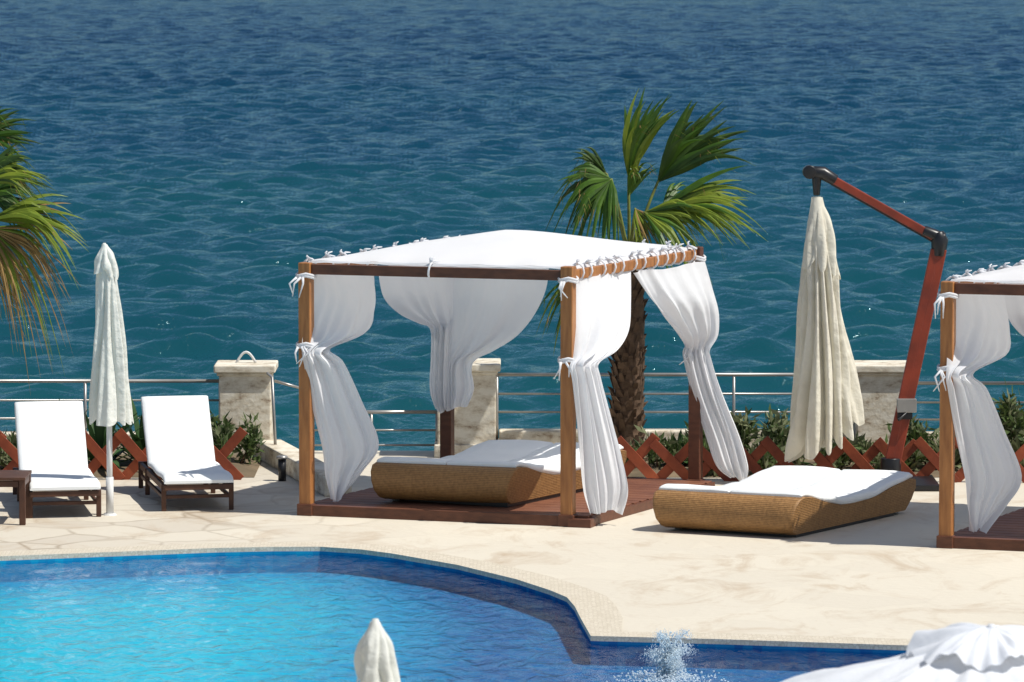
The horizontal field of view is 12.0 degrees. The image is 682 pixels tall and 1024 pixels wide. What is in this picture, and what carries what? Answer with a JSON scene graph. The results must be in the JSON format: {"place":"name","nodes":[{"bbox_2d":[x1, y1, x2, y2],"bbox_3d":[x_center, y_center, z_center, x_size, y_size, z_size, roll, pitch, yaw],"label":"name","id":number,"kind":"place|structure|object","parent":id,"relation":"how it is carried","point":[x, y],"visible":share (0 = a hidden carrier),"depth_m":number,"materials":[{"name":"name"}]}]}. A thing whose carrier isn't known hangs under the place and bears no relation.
{"place":"outdoors","nodes":[
{"label":"outdoors","id":0,"kind":"place"},
{"bbox_2d":[0,572,844,681],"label":"pool floor","id":1,"kind":"structure","parent":0,"point":[569,670],"depth_m":35.31,"materials":[{"name":"tile"}]},
{"bbox_2d":[0,554,888,681],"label":"pool water","id":2,"kind":"structure","parent":0,"point":[299,637],"depth_m":35.02,"materials":[{"name":"blue liquid"}]},
{"bbox_2d":[597,627,732,681],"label":"water splash","id":3,"kind":"object","parent":2,"relation":"on","point":[670,664],"visible":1,"depth_m":32.18,"materials":[{"name":"white liquid"}]},
{"bbox_2d":[0,0,1023,450],"bbox_3d":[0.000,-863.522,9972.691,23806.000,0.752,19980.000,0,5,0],"label":"sea","id":4,"kind":"structure","parent":0,"point":[216,172],"depth_m":180.16,"materials":[{"name":"liquid"}]},
{"bbox_2d":[0,451,1023,638],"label":"terrace ground","id":5,"kind":"structure","parent":0,"point":[900,575],"depth_m":38.32,"materials":[{"name":"stone"}]},
{"bbox_2d":[0,470,31,524],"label":"side table","id":6,"kind":"object","parent":5,"relation":"on","point":[21,479],"visible":1,"depth_m":40.03,"materials":[{"name":"brown wood"}]},
{"bbox_2d":[0,106,89,394],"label":"palm tree","id":7,"kind":"object","parent":5,"relation":"on","point":[25,215],"visible":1,"depth_m":42.49,"materials":[{"name":"green plant"}]},
{"bbox_2d":[13,401,100,517],"bbox_3d":[-3.879,0.990,41.360,0.617,0.819,1.880,-1,5,-10],"label":"sun lounger","id":8,"kind":"object","parent":5,"relation":"on","point":[51,446],"visible":0.8,"depth_m":41.69,"materials":[{"name":"white fabric"}]},
{"bbox_2d":[89,243,133,515],"bbox_3d":[-3.353,0.322,40.599,0.374,2.282,0.374,0,5,0],"label":"parasol","id":9,"kind":"object","parent":5,"relation":"on","point":[110,404],"visible":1,"depth_m":40.51,"materials":[{"name":"white fabric"}]},
{"bbox_2d":[0,427,246,479],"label":"lattice fence","id":10,"kind":"object","parent":5,"relation":"on","point":[120,436],"visible":0.34,"depth_m":43.23,"materials":[{"name":"brown wood"}]},
{"bbox_2d":[0,455,261,476],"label":"planting bed","id":11,"kind":"object","parent":5,"relation":"on","point":[247,470],"visible":0.19,"depth_m":43.95,"materials":[{"name":"brown soil"}]},
{"bbox_2d":[0,430,16,467],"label":"shrub","id":12,"kind":"object","parent":11,"relation":"on","point":[5,459],"visible":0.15,"depth_m":43.81,"materials":[{"name":"green plant"}]},
{"bbox_2d":[85,413,143,467],"bbox_3d":[-3.571,0.799,43.870,1.318,0.760,1.035,-3,6,-29],"label":"yucca plant","id":13,"kind":"object","parent":11,"relation":"on","point":[99,438],"visible":0.37,"depth_m":43.86,"materials":[{"name":"green plant"}]},
{"bbox_2d":[88,389,145,460],"bbox_3d":[-3.378,0.783,44.250,1.308,0.726,1.135,-2,5,-22],"label":"yucca plant","id":14,"kind":"object","parent":11,"relation":"on","point":[140,444],"visible":0.16,"depth_m":44.13,"materials":[{"name":"green plant"}]},
{"bbox_2d":[209,409,265,464],"bbox_3d":[-2.500,0.867,44.196,0.675,0.581,0.649,-1,5,-16],"label":"shrub","id":15,"kind":"object","parent":11,"relation":"on","point":[222,434],"visible":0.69,"depth_m":44.21,"materials":[{"name":"green plant"}]},
{"bbox_2d":[138,395,233,510],"bbox_3d":[-2.813,0.948,41.835,0.618,0.819,1.880,-1,5,-11],"label":"sun lounger","id":16,"kind":"object","parent":5,"relation":"on","point":[179,440],"visible":1,"depth_m":42.14,"materials":[{"name":"white fabric"}]},
{"bbox_2d":[214,351,277,456],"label":"stone pillar","id":17,"kind":"structure","parent":5,"relation":"on","point":[245,386],"depth_m":44.98,"materials":[{"name":"stone"}]},
{"bbox_2d":[276,455,287,480],"bbox_3d":[-2.040,1.130,43.163,0.110,0.225,0.110,0,5,0],"label":"bollard light","id":18,"kind":"object","parent":5,"relation":"on","point":[281,467],"visible":1,"depth_m":43.13,"materials":[{"name":"black metal"}]},
{"bbox_2d":[354,618,400,681],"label":"parasol","id":19,"kind":"object","parent":5,"relation":"on","point":[375,658],"visible":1,"depth_m":18.73,"materials":[{"name":"white fabric"}]},
{"bbox_2d":[0,551,906,671],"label":"pool wall","id":20,"kind":"structure","parent":5,"relation":"in","point":[618,651],"depth_m":37.64,"materials":[{"name":"blue tile"}]},
{"bbox_2d":[0,542,910,649],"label":"pool coping","id":21,"kind":"object","parent":5,"relation":"on","point":[599,616],"visible":0.99,"depth_m":36.67,"materials":[{"name":"beige stone"}]},
{"bbox_2d":[434,358,500,457],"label":"stone pillar","id":22,"kind":"structure","parent":5,"relation":"on","point":[475,421],"depth_m":45.01,"materials":[{"name":"stone"}]},
{"bbox_2d":[1,429,939,495],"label":"parapet wall","id":23,"kind":"structure","parent":5,"relation":"on","point":[270,453],"depth_m":44.70,"materials":[{"name":"stone"}]},
{"bbox_2d":[0,372,1023,445],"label":"steel railing","id":24,"kind":"object","parent":23,"relation":"on","point":[370,412],"visible":0.51,"depth_m":45.30,"materials":[{"name":"silver metal"}]},
{"bbox_2d":[288,230,747,527],"bbox_3d":[0.118,0.220,41.458,2.824,2.336,3.362,2,5,24],"label":"cabana","id":25,"kind":"object","parent":5,"relation":"on","point":[468,300],"visible":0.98,"depth_m":40.70,"materials":[{"name":"white fabric"}]},
{"bbox_2d":[371,440,626,506],"bbox_3d":[-0.099,1.110,41.465,1.256,0.375,2.300,3,6,29],"label":"daybed","id":26,"kind":"object","parent":25,"relation":"on","point":[502,473],"visible":0.84,"depth_m":40.68,"materials":[{"name":"wicker"}]},
{"bbox_2d":[653,466,915,537],"bbox_3d":[2.265,1.310,40.236,1.290,0.376,2.271,3,6,32],"label":"daybed","id":27,"kind":"object","parent":5,"relation":"on","point":[791,501],"visible":1,"depth_m":39.57,"materials":[{"name":"wicker"}]},
{"bbox_2d":[627,455,961,476],"bbox_3d":[6.450,1.108,44.315,11.100,0.060,1.800,0,5,0],"label":"planting bed","id":28,"kind":"object","parent":5,"relation":"on","point":[635,472],"visible":0.09,"depth_m":43.75,"materials":[{"name":"brown soil"}]},
{"bbox_2d":[536,88,766,460],"bbox_3d":[1.332,-0.564,44.082,1.925,3.457,1.336,-3,6,-28],"label":"palm tree","id":29,"kind":"object","parent":28,"relation":"on","point":[688,149],"visible":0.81,"depth_m":44.16,"materials":[{"name":"green plant"}]},
{"bbox_2d":[625,425,708,467],"bbox_3d":[1.356,0.983,43.988,0.977,0.499,0.709,0,5,0],"label":"shrub","id":30,"kind":"object","parent":28,"relation":"on","point":[670,445],"visible":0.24,"depth_m":43.93,"materials":[{"name":"green plant"}]},
{"bbox_2d":[654,430,687,465],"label":"yucca plant","id":31,"kind":"object","parent":28,"relation":"on","point":[680,436],"visible":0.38,"depth_m":44.11,"materials":[{"name":"green plant"}]},
{"bbox_2d":[683,421,751,449],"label":"shrub","id":32,"kind":"object","parent":28,"relation":"on","point":[686,431],"visible":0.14,"depth_m":44.34,"materials":[{"name":"green plant"}]},
{"bbox_2d":[703,437,785,475],"bbox_3d":[2.046,1.043,43.620,0.946,0.460,0.629,0,5,0],"label":"shrub","id":33,"kind":"object","parent":28,"relation":"on","point":[767,459],"visible":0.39,"depth_m":43.49,"materials":[{"name":"green plant"}]},
{"bbox_2d":[730,405,789,463],"bbox_3d":[2.258,0.895,44.141,0.869,0.651,0.778,0,5,0],"label":"shrub","id":34,"kind":"object","parent":28,"relation":"on","point":[776,422],"visible":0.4,"depth_m":43.96,"materials":[{"name":"green plant"}]},
{"bbox_2d":[776,427,814,465],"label":"yucca plant","id":35,"kind":"object","parent":28,"relation":"on","point":[806,463],"visible":0.15,"depth_m":44.02,"materials":[{"name":"green plant"}]},
{"bbox_2d":[780,432,867,469],"bbox_3d":[2.853,0.976,43.859,0.935,0.464,0.658,-4,6,-37],"label":"shrub","id":36,"kind":"object","parent":28,"relation":"on","point":[842,460],"visible":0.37,"depth_m":43.80,"materials":[{"name":"green plant"}]},
{"bbox_2d":[854,434,925,470],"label":"shrub","id":37,"kind":"object","parent":28,"relation":"on","point":[912,461],"visible":0.39,"depth_m":43.68,"materials":[{"name":"green plant"}]},
{"bbox_2d":[885,414,961,464],"bbox_3d":[3.817,0.895,44.072,0.978,0.629,0.602,0,5,0],"label":"shrub","id":38,"kind":"object","parent":28,"relation":"on","point":[916,431],"visible":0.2,"depth_m":44.05,"materials":[{"name":"green plant"}]},
{"bbox_2d":[919,427,961,468],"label":"yucca plant","id":39,"kind":"object","parent":28,"relation":"on","point":[958,459],"visible":0.12,"depth_m":43.81,"materials":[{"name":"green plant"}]},
{"bbox_2d":[991,378,1023,445],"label":"shrub","id":40,"kind":"object","parent":28,"relation":"on","point":[1011,422],"visible":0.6,"depth_m":43.70,"materials":[{"name":"green plant"}]},
{"bbox_2d":[1012,431,1023,467],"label":"yucca plant","id":41,"kind":"object","parent":28,"relation":"on","point":[1016,446],"visible":0.18,"depth_m":43.65,"materials":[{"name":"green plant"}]},
{"bbox_2d":[617,433,1023,482],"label":"lattice fence","id":42,"kind":"object","parent":5,"relation":"on","point":[768,444],"visible":0.41,"depth_m":43.10,"materials":[{"name":"brown wood"}]},
{"bbox_2d":[784,165,947,490],"bbox_3d":[3.105,-0.130,42.651,1.429,2.825,0.800,0,5,0],"label":"cantilever parasol","id":43,"kind":"object","parent":5,"relation":"on","point":[826,400],"visible":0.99,"depth_m":42.53,"materials":[{"name":"beige fabric"}]},
{"bbox_2d":[854,360,905,442],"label":"stone pillar","id":44,"kind":"structure","parent":5,"relation":"on","point":[880,381],"depth_m":44.99,"materials":[{"name":"stone"}]},
{"bbox_2d":[782,622,1023,681],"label":"open parasol","id":45,"kind":"object","parent":5,"relation":"on","point":[964,652],"visible":1,"depth_m":17.02,"materials":[{"name":"fabric"}]},
{"bbox_2d":[933,260,1023,550],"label":"cabana","id":46,"kind":"object","parent":5,"relation":"on","point":[981,310],"visible":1,"depth_m":38.57,"materials":[{"name":"white fabric"}]}
]}

